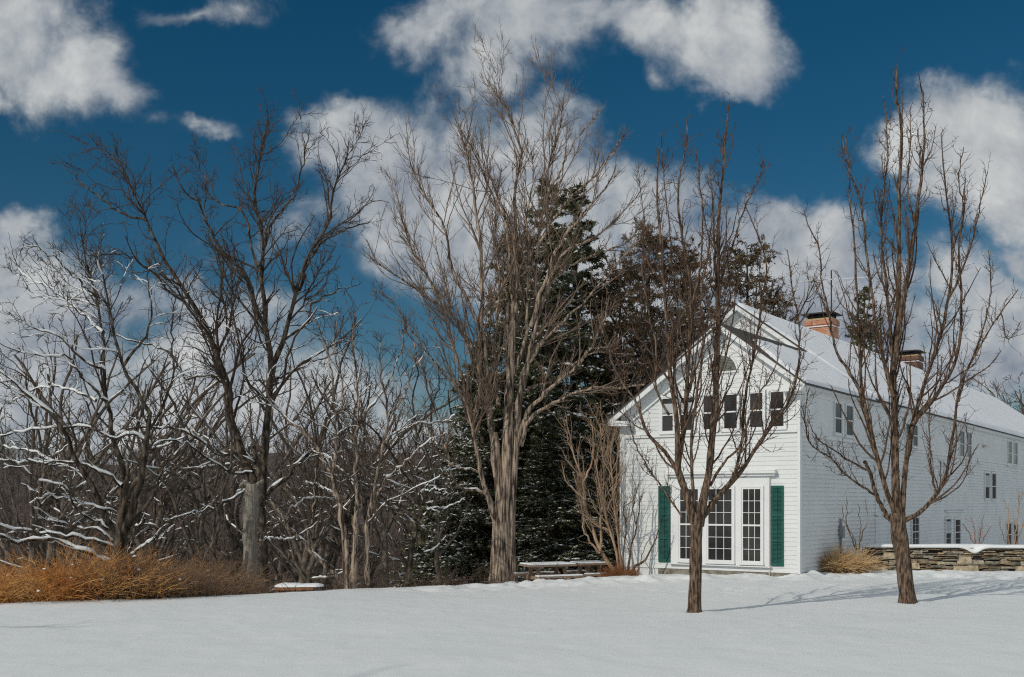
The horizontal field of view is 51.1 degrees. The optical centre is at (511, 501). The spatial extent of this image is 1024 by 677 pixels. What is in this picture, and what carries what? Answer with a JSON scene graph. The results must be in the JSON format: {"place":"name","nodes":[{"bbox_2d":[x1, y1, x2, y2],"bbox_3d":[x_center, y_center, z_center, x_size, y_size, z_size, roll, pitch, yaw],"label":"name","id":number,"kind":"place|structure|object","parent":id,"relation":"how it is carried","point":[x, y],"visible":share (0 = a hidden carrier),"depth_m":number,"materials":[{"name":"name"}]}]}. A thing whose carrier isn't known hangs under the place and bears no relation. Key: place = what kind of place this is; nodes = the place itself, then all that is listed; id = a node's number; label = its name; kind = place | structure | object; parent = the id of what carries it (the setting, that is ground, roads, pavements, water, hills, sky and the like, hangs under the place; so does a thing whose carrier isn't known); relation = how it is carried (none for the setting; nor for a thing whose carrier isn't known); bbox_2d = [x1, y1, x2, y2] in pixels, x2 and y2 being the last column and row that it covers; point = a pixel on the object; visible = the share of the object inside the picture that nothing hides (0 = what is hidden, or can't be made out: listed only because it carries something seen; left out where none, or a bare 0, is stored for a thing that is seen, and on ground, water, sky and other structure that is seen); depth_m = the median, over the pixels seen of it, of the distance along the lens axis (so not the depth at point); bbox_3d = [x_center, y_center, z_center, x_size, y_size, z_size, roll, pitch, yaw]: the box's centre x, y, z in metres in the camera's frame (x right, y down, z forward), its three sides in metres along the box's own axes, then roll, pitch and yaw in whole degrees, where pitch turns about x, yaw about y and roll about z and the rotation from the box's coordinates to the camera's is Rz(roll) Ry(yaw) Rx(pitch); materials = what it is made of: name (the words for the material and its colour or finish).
{"place":"outdoors","nodes":[
{"label":"outdoors","id":0,"kind":"place"},
{"bbox_2d":[0,390,13,457],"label":"bare tree","id":1,"kind":"object","parent":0,"point":[3,418],"visible":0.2,"depth_m":42.41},
{"bbox_2d":[374,380,472,555],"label":"bare tree","id":2,"kind":"object","parent":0,"point":[407,494],"visible":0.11,"depth_m":48.02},
{"bbox_2d":[401,408,468,521],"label":"bare tree","id":3,"kind":"object","parent":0,"point":[433,459],"visible":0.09,"depth_m":45.68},
{"bbox_2d":[0,449,1023,676],"bbox_3d":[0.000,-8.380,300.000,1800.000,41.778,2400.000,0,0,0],"label":"ground","id":4,"kind":"structure","parent":0,"point":[950,623],"depth_m":17.17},
{"bbox_2d":[0,469,20,578],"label":"bare tree","id":5,"kind":"object","parent":4,"relation":"on","point":[2,553],"visible":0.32,"depth_m":52.88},
{"bbox_2d":[0,354,98,576],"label":"bare tree","id":6,"kind":"object","parent":4,"relation":"on","point":[39,469],"visible":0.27,"depth_m":46.47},
{"bbox_2d":[0,337,173,579],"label":"bare tree","id":7,"kind":"object","parent":4,"relation":"on","point":[35,520],"visible":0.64,"depth_m":32.60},
{"bbox_2d":[0,311,195,573],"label":"bare tree","id":8,"kind":"object","parent":4,"relation":"on","point":[86,534],"visible":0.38,"depth_m":42.42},
{"bbox_2d":[0,334,197,576],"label":"bare tree","id":9,"kind":"object","parent":4,"relation":"on","point":[43,549],"visible":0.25,"depth_m":46.31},
{"bbox_2d":[0,349,198,576],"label":"bare tree","id":10,"kind":"object","parent":4,"relation":"on","point":[82,518],"visible":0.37,"depth_m":36.36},
{"bbox_2d":[0,194,216,566],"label":"bare tree","id":11,"kind":"object","parent":4,"relation":"on","point":[125,521],"visible":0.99,"depth_m":26.28,"materials":[{"name":"brown plant"}]},
{"bbox_2d":[4,372,224,580],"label":"bare tree","id":12,"kind":"object","parent":4,"relation":"on","point":[149,481],"visible":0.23,"depth_m":44.55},
{"bbox_2d":[0,341,239,584],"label":"bare tree","id":13,"kind":"object","parent":4,"relation":"on","point":[142,498],"visible":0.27,"depth_m":40.46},
{"bbox_2d":[0,533,255,603],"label":"orange grass","id":14,"kind":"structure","parent":4,"relation":"on","point":[37,586],"depth_m":22.33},
{"bbox_2d":[82,339,241,570],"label":"bare tree","id":15,"kind":"object","parent":4,"relation":"on","point":[200,520],"visible":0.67,"depth_m":35.41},
{"bbox_2d":[49,528,291,600],"bbox_3d":[-7.757,1.817,25.308,5.117,2.504,7.277,0,0,0],"label":"brown brush","id":16,"kind":"object","parent":4,"relation":"on","point":[211,584],"visible":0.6,"depth_m":23.48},
{"bbox_2d":[90,321,263,547],"bbox_3d":[-12.363,0.004,35.820,8.080,12.189,5.041,0,0,-6],"label":"bare tree","id":17,"kind":"object","parent":4,"relation":"on","point":[133,483],"visible":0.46,"depth_m":35.98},
{"bbox_2d":[108,348,253,573],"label":"bare tree","id":18,"kind":"object","parent":4,"relation":"on","point":[170,548],"visible":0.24,"depth_m":46.38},
{"bbox_2d":[174,388,271,572],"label":"bare tree","id":19,"kind":"object","parent":4,"relation":"on","point":[215,522],"visible":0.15,"depth_m":55.71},
{"bbox_2d":[141,359,305,592],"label":"bare tree","id":20,"kind":"object","parent":4,"relation":"on","point":[218,550],"visible":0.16,"depth_m":47.69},
{"bbox_2d":[49,86,399,593],"bbox_3d":[-8.287,-4.726,29.805,10.503,14.709,4.899,0,0,0],"label":"bare tree","id":21,"kind":"object","parent":4,"relation":"on","point":[245,459],"visible":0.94,"depth_m":29.93,"materials":[{"name":"brown plant"}]},
{"bbox_2d":[147,360,315,564],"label":"bare tree","id":22,"kind":"object","parent":4,"relation":"on","point":[167,499],"visible":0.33,"depth_m":44.08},
{"bbox_2d":[237,479,263,593],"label":"dead tree","id":23,"kind":"object","parent":4,"relation":"on","point":[251,504],"visible":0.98,"depth_m":28.65,"materials":[{"name":"grey wood"}]},
{"bbox_2d":[151,367,360,592],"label":"bare tree","id":24,"kind":"object","parent":4,"relation":"on","point":[235,539],"visible":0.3,"depth_m":42.94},
{"bbox_2d":[164,295,356,591],"bbox_3d":[-8.135,-0.754,36.074,6.239,12.170,4.113,0,0,2],"label":"bare tree","id":25,"kind":"object","parent":4,"relation":"on","point":[305,558],"visible":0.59,"depth_m":35.81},
{"bbox_2d":[274,583,323,592],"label":"wooden platform","id":26,"kind":"structure","parent":4,"relation":"on","point":[297,586],"depth_m":25.55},
{"bbox_2d":[216,363,382,589],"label":"bare tree","id":27,"kind":"object","parent":4,"relation":"on","point":[349,527],"visible":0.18,"depth_m":49.39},
{"bbox_2d":[232,375,373,591],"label":"bare tree","id":28,"kind":"object","parent":4,"relation":"on","point":[337,543],"visible":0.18,"depth_m":46.96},
{"bbox_2d":[239,408,370,590],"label":"bare tree","id":29,"kind":"object","parent":4,"relation":"on","point":[315,537],"visible":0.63,"depth_m":33.46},
{"bbox_2d":[0,419,616,591],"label":"bare woodland","id":30,"kind":"object","parent":4,"relation":"on","point":[224,543],"visible":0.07,"depth_m":173.57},
{"bbox_2d":[243,407,379,592],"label":"bare tree","id":31,"kind":"object","parent":4,"relation":"on","point":[280,564],"visible":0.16,"depth_m":50.92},
{"bbox_2d":[223,358,405,590],"bbox_3d":[-6.623,0.538,38.142,5.297,10.361,7.297,0,0,31],"label":"bare tree","id":32,"kind":"object","parent":4,"relation":"on","point":[318,564],"visible":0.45,"depth_m":37.33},
{"bbox_2d":[237,343,426,591],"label":"bare tree","id":33,"kind":"object","parent":4,"relation":"on","point":[294,574],"visible":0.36,"depth_m":44.16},
{"bbox_2d":[229,277,463,588],"bbox_3d":[-4.436,-1.733,28.685,6.218,8.222,3.498,0,0,-10],"label":"bare tree","id":34,"kind":"object","parent":4,"relation":"on","point":[347,557],"visible":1,"depth_m":28.57,"materials":[{"name":"brown plant"}]},
{"bbox_2d":[270,390,425,587],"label":"bare tree","id":35,"kind":"object","parent":4,"relation":"on","point":[384,546],"visible":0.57,"depth_m":32.25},
{"bbox_2d":[297,387,433,585],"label":"bare tree","id":36,"kind":"object","parent":4,"relation":"on","point":[420,536],"visible":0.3,"depth_m":41.25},
{"bbox_2d":[302,352,452,587],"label":"bare tree","id":37,"kind":"object","parent":4,"relation":"on","point":[372,566],"visible":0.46,"depth_m":39.47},
{"bbox_2d":[328,385,444,585],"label":"bare tree","id":38,"kind":"object","parent":4,"relation":"on","point":[393,541],"visible":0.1,"depth_m":52.17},
{"bbox_2d":[322,368,470,588],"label":"bare tree","id":39,"kind":"object","parent":4,"relation":"on","point":[329,550],"visible":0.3,"depth_m":48.57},
{"bbox_2d":[339,406,487,585],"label":"bare tree","id":40,"kind":"object","parent":4,"relation":"on","point":[410,518],"visible":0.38,"depth_m":38.35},
{"bbox_2d":[363,423,468,585],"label":"bare tree","id":41,"kind":"object","parent":4,"relation":"on","point":[435,459],"visible":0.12,"depth_m":45.77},
{"bbox_2d":[367,338,469,585],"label":"bare tree","id":42,"kind":"object","parent":4,"relation":"on","point":[412,542],"visible":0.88,"depth_m":29.60,"materials":[{"name":"brown plant"}]},
{"bbox_2d":[261,556,575,591],"bbox_3d":[-2.441,2.332,29.882,11.765,1.576,5.177,0,0,-37],"label":"woodland scrub","id":43,"kind":"object","parent":4,"relation":"on","point":[422,580],"visible":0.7,"depth_m":29.34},
{"bbox_2d":[389,414,473,585],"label":"bare tree","id":44,"kind":"object","parent":4,"relation":"on","point":[437,553],"visible":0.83,"depth_m":33.52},
{"bbox_2d":[389,341,545,587],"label":"spruce tree","id":45,"kind":"object","parent":4,"relation":"on","point":[481,522],"visible":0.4,"depth_m":37.24,"materials":[{"name":"green plant"}]},
{"bbox_2d":[433,231,565,585],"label":"spruce tree","id":46,"kind":"object","parent":4,"relation":"on","point":[467,437],"visible":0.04,"depth_m":40.52,"materials":[{"name":"green plant"}]},
{"bbox_2d":[337,19,677,583],"bbox_3d":[-0.175,-6.416,34.489,10.503,19.180,6.402,0,0,0],"label":"maple tree","id":47,"kind":"object","parent":4,"relation":"on","point":[502,509],"visible":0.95,"depth_m":33.47,"materials":[{"name":"brown plant"}]},
{"bbox_2d":[447,176,621,580],"bbox_3d":[1.539,-3.681,38.493,7.965,16.337,8.357,0,0,0],"label":"spruce tree","id":48,"kind":"object","parent":4,"relation":"on","point":[534,373],"visible":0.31,"depth_m":38.20,"materials":[{"name":"green plant"}]},
{"bbox_2d":[475,414,619,583],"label":"spruce tree","id":49,"kind":"object","parent":4,"relation":"on","point":[551,539],"visible":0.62,"depth_m":35.60,"materials":[{"name":"green plant"}]},
{"bbox_2d":[512,561,583,580],"bbox_3d":[1.030,2.343,30.900,1.450,1.170,1.700,0,0,-25],"label":"picnic table","id":50,"kind":"object","parent":4,"relation":"on","point":[538,566],"visible":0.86,"depth_m":30.64,"materials":[{"name":"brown wood"}]},
{"bbox_2d":[517,182,650,569],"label":"spruce tree","id":51,"kind":"object","parent":4,"relation":"on","point":[587,248],"visible":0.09,"depth_m":41.15,"materials":[{"name":"green plant"}]},
{"bbox_2d":[567,560,607,577],"bbox_3d":[2.378,2.412,32.800,1.000,1.170,1.700,0,0,-22],"label":"picnic table","id":52,"kind":"object","parent":4,"relation":"on","point":[591,564],"visible":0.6,"depth_m":32.60,"materials":[{"name":"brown wood"}]},
{"bbox_2d":[551,312,623,498],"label":"bare tree","id":53,"kind":"object","parent":4,"relation":"on","point":[590,386],"visible":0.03,"depth_m":41.64,"materials":[{"name":"brown plant"}]},
{"bbox_2d":[542,394,633,570],"bbox_3d":[2.432,-0.480,32.189,3.008,5.702,2.087,0,0,25],"label":"shrub","id":54,"kind":"object","parent":4,"relation":"on","point":[582,494],"visible":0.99,"depth_m":32.00,"materials":[{"name":"beige plant"}]},
{"bbox_2d":[571,251,665,563],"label":"evergreen tree","id":55,"kind":"object","parent":4,"relation":"on","point":[618,283],"visible":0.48,"depth_m":39.81,"materials":[{"name":"green plant"}]},
{"bbox_2d":[591,562,647,576],"bbox_3d":[3.175,2.054,31.356,1.574,0.708,1.461,0,0,-32],"label":"brush clump","id":56,"kind":"object","parent":4,"relation":"on","point":[616,571],"visible":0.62,"depth_m":31.24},
{"bbox_2d":[583,240,660,377],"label":"bare tree","id":57,"kind":"object","parent":4,"relation":"on","point":[651,357],"visible":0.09,"depth_m":42.06,"materials":[{"name":"brown plant"}]},
{"bbox_2d":[604,354,650,519],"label":"bare tree","id":58,"kind":"object","parent":4,"relation":"on","point":[629,397],"visible":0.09,"depth_m":38.42,"materials":[{"name":"brown plant"}]},
{"bbox_2d":[564,294,698,570],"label":"bare tree","id":59,"kind":"object","parent":4,"relation":"on","point":[614,470],"visible":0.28,"depth_m":35.25,"materials":[{"name":"brown plant"}]},
{"bbox_2d":[588,244,676,389],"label":"bare tree","id":60,"kind":"object","parent":4,"relation":"on","point":[634,349],"visible":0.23,"depth_m":39.38,"materials":[{"name":"brown plant"}]},
{"bbox_2d":[584,270,680,497],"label":"bare tree","id":61,"kind":"object","parent":4,"relation":"on","point":[640,339],"visible":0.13,"depth_m":40.97,"materials":[{"name":"brown plant"}]},
{"bbox_2d":[620,473,667,573],"bbox_3d":[3.886,0.732,31.491,1.363,3.183,1.028,0,0,0],"label":"shrub","id":62,"kind":"object","parent":4,"relation":"on","point":[630,549],"visible":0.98,"depth_m":31.46,"materials":[{"name":"brown plant"}]},
{"bbox_2d":[603,217,706,428],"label":"evergreen tree","id":63,"kind":"object","parent":4,"relation":"on","point":[654,267],"visible":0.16,"depth_m":45.62,"materials":[{"name":"green plant"}]},
{"bbox_2d":[585,268,725,527],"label":"bare tree","id":64,"kind":"object","parent":4,"relation":"on","point":[679,344],"visible":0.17,"depth_m":37.86,"materials":[{"name":"brown plant"}]},
{"bbox_2d":[631,277,737,320],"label":"bare tree","id":65,"kind":"object","parent":4,"relation":"on","point":[710,298],"visible":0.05,"depth_m":47.52,"materials":[{"name":"brown plant"}]},
{"bbox_2d":[644,236,731,356],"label":"evergreen tree","id":66,"kind":"object","parent":4,"relation":"on","point":[682,282],"visible":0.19,"depth_m":45.47,"materials":[{"name":"green plant"}]},
{"bbox_2d":[674,294,714,335],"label":"bare tree","id":67,"kind":"object","parent":4,"relation":"on","point":[699,306],"visible":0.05,"depth_m":47.37,"materials":[{"name":"brown plant"}]},
{"bbox_2d":[591,91,823,612],"bbox_3d":[3.721,-2.743,20.333,4.546,9.887,1.927,0,0,0],"label":"pear tree","id":68,"kind":"object","parent":4,"relation":"on","point":[699,514],"visible":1,"depth_m":20.19,"materials":[{"name":"brown plant"}]},
{"bbox_2d":[703,233,800,330],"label":"evergreen tree","id":69,"kind":"object","parent":4,"relation":"on","point":[741,260],"visible":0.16,"depth_m":59.65,"materials":[{"name":"green plant"}]},
{"bbox_2d":[757,281,799,323],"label":"evergreen tree","id":70,"kind":"object","parent":4,"relation":"on","point":[776,293],"visible":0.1,"depth_m":61.62,"materials":[{"name":"green plant"}]},
{"bbox_2d":[748,289,813,322],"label":"bare tree","id":71,"kind":"object","parent":4,"relation":"on","point":[781,295],"visible":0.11,"depth_m":49.98,"materials":[{"name":"brown plant"}]},
{"bbox_2d":[743,261,822,322],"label":"bare tree","id":72,"kind":"object","parent":4,"relation":"on","point":[817,286],"visible":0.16,"depth_m":46.42,"materials":[{"name":"brown plant"}]},
{"bbox_2d":[605,303,1023,576],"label":"farmhouse","id":73,"kind":"object","parent":4,"relation":"on","point":[777,513],"visible":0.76,"depth_m":32.13,"materials":[{"name":"white paint"}]},
{"bbox_2d":[659,395,674,434],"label":"window","id":74,"kind":"structure","parent":73,"relation":"in","point":[664,419],"depth_m":31.81,"materials":[{"name":"white paint"}]},
{"bbox_2d":[678,394,695,433],"bbox_3d":[5.129,-2.573,31.410,0.581,1.147,0.080,0,0,35],"label":"window","id":75,"kind":"structure","parent":73,"relation":"in","point":[688,430],"depth_m":31.37,"materials":[{"name":"white paint"}]},
{"bbox_2d":[676,486,700,562],"bbox_3d":[5.183,0.661,31.361,0.784,2.249,0.080,0,0,35],"label":"window","id":76,"kind":"structure","parent":73,"relation":"in","point":[683,524],"depth_m":31.48,"materials":[{"name":"white paint"}]},
{"bbox_2d":[700,393,718,432],"bbox_3d":[5.724,-2.573,30.989,0.582,1.147,0.080,0,0,35],"label":"window","id":77,"kind":"structure","parent":73,"relation":"in","point":[707,402],"depth_m":31.07,"materials":[{"name":"white paint"}]},
{"bbox_2d":[704,486,734,564],"bbox_3d":[5.979,0.666,30.795,0.934,2.249,0.080,0,0,35],"label":"window","id":78,"kind":"structure","parent":73,"relation":"in","point":[720,522],"depth_m":30.78,"materials":[{"name":"white paint"}]},
{"bbox_2d":[721,391,739,431],"bbox_3d":[6.246,-2.573,30.619,0.578,1.147,0.080,0,0,35],"label":"window","id":79,"kind":"structure","parent":73,"relation":"in","point":[730,415],"depth_m":30.63,"materials":[{"name":"white paint"}]},
{"bbox_2d":[739,486,763,564],"bbox_3d":[6.768,0.667,30.235,0.733,2.241,0.080,0,0,35],"label":"window","id":80,"kind":"structure","parent":73,"relation":"in","point":[751,497],"depth_m":30.24,"materials":[{"name":"white paint"}]},
{"bbox_2d":[747,389,765,430],"bbox_3d":[6.881,-2.573,30.168,0.558,1.147,0.080,0,0,35],"label":"window","id":81,"kind":"structure","parent":73,"relation":"in","point":[752,397],"depth_m":30.17,"materials":[{"name":"white paint"}]},
{"bbox_2d":[767,389,786,429],"bbox_3d":[7.383,-2.573,29.811,0.567,1.147,0.080,0,0,35],"label":"window","id":82,"kind":"structure","parent":73,"relation":"in","point":[782,426],"depth_m":29.81,"materials":[{"name":"white paint"}]},
{"bbox_2d":[800,270,867,310],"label":"television aerial","id":83,"kind":"object","parent":73,"relation":"attached to","point":[831,282],"visible":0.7,"depth_m":46.88,"materials":[{"name":"grey metal"}]},
{"bbox_2d":[833,400,843,435],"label":"window","id":84,"kind":"structure","parent":73,"relation":"in","point":[837,413],"depth_m":31.92,"materials":[{"name":"white paint"}]},
{"bbox_2d":[844,402,854,438],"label":"window","id":85,"kind":"structure","parent":73,"relation":"in","point":[848,406],"depth_m":32.83,"materials":[{"name":"white paint"}]},
{"bbox_2d":[904,421,909,446],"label":"window","id":86,"kind":"structure","parent":73,"relation":"in","point":[906,430],"depth_m":37.97,"materials":[{"name":"white paint"}]},
{"bbox_2d":[911,516,919,543],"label":"window","id":87,"kind":"structure","parent":73,"relation":"in","point":[915,523],"depth_m":38.90,"materials":[{"name":"white paint"}]},
{"bbox_2d":[912,424,919,448],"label":"window","id":88,"kind":"structure","parent":73,"relation":"in","point":[915,444],"depth_m":39.04,"materials":[{"name":"white paint"}]},
{"bbox_2d":[945,517,951,543],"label":"window","id":89,"kind":"structure","parent":73,"relation":"in","point":[948,520],"depth_m":42.89,"materials":[{"name":"white paint"}]},
{"bbox_2d":[954,518,960,543],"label":"window","id":90,"kind":"structure","parent":73,"relation":"in","point":[957,528],"depth_m":44.14,"materials":[{"name":"white paint"}]},
{"bbox_2d":[959,429,965,458],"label":"window","id":91,"kind":"structure","parent":73,"relation":"in","point":[961,448],"depth_m":44.76,"materials":[{"name":"white paint"}]},
{"bbox_2d":[966,430,972,459],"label":"window","id":92,"kind":"structure","parent":73,"relation":"in","point":[969,433],"depth_m":45.90,"materials":[{"name":"white paint"}]},
{"bbox_2d":[984,471,990,499],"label":"window","id":93,"kind":"structure","parent":73,"relation":"in","point":[986,474],"depth_m":48.64,"materials":[{"name":"white paint"}]},
{"bbox_2d":[991,472,996,500],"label":"window","id":94,"kind":"structure","parent":73,"relation":"in","point":[993,474],"depth_m":49.87,"materials":[{"name":"white paint"}]},
{"bbox_2d":[1006,522,1011,544],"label":"window","id":95,"kind":"structure","parent":73,"relation":"in","point":[1010,523],"depth_m":52.92,"materials":[{"name":"white paint"}]},
{"bbox_2d":[1007,439,1012,466],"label":"window","id":96,"kind":"structure","parent":73,"relation":"in","point":[1009,444],"depth_m":52.92,"materials":[{"name":"white paint"}]},
{"bbox_2d":[1013,441,1018,467],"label":"window","id":97,"kind":"structure","parent":73,"relation":"in","point":[1015,444],"depth_m":54.16,"materials":[{"name":"white paint"}]},
{"bbox_2d":[1013,523,1018,544],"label":"window","id":98,"kind":"structure","parent":73,"relation":"in","point":[1014,527],"depth_m":54.37,"materials":[{"name":"white paint"}]},
{"bbox_2d":[817,538,890,573],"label":"ornamental grass","id":99,"kind":"object","parent":4,"relation":"on","point":[842,563],"depth_m":30.71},
{"bbox_2d":[842,490,868,549],"bbox_3d":[10.039,0.557,31.482,1.176,1.811,0.362,0,0,-43],"label":"shrub","id":100,"kind":"object","parent":4,"relation":"on","point":[855,544],"visible":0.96,"depth_m":31.54,"materials":[{"name":"beige plant"}]},
{"bbox_2d":[844,285,885,352],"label":"spruce tree","id":101,"kind":"object","parent":4,"relation":"on","point":[863,291],"visible":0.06,"depth_m":65.87,"materials":[{"name":"green plant"}]},
{"bbox_2d":[792,47,1022,603],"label":"pear tree","id":102,"kind":"object","parent":4,"relation":"on","point":[897,518],"visible":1,"depth_m":21.83,"materials":[{"name":"brown plant"}]},
{"bbox_2d":[859,543,1023,570],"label":"stone wall","id":103,"kind":"structure","parent":4,"relation":"on","point":[972,557],"depth_m":31.99,"materials":[{"name":"grey"}]},
{"bbox_2d":[959,517,990,543],"bbox_3d":[15.125,1.006,34.856,0.904,1.365,1.061,0,0,32],"label":"shrub","id":104,"kind":"object","parent":4,"relation":"on","point":[977,532],"visible":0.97,"depth_m":34.83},
{"bbox_2d":[939,371,1018,408],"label":"bare tree","id":105,"kind":"object","parent":4,"relation":"on","point":[967,384],"visible":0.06,"depth_m":80.97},
{"bbox_2d":[965,374,1021,413],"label":"bare tree","id":106,"kind":"object","parent":4,"relation":"on","point":[987,388],"visible":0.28,"depth_m":91.80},
{"bbox_2d":[985,383,1023,406],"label":"bare tree","id":107,"kind":"object","parent":4,"relation":"on","point":[1015,393],"visible":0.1,"depth_m":74.89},
{"bbox_2d":[990,371,1023,413],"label":"bare tree","id":108,"kind":"object","parent":4,"relation":"on","point":[1010,402],"visible":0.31,"depth_m":89.66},
{"bbox_2d":[999,489,1023,544],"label":"shrub","id":109,"kind":"object","parent":4,"relation":"on","point":[1015,540],"visible":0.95,"depth_m":36.97,"materials":[{"name":"beige plant"}]},
{"bbox_2d":[0,0,1023,464],"label":"sky","id":110,"kind":"structure","parent":0,"point":[155,74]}
]}

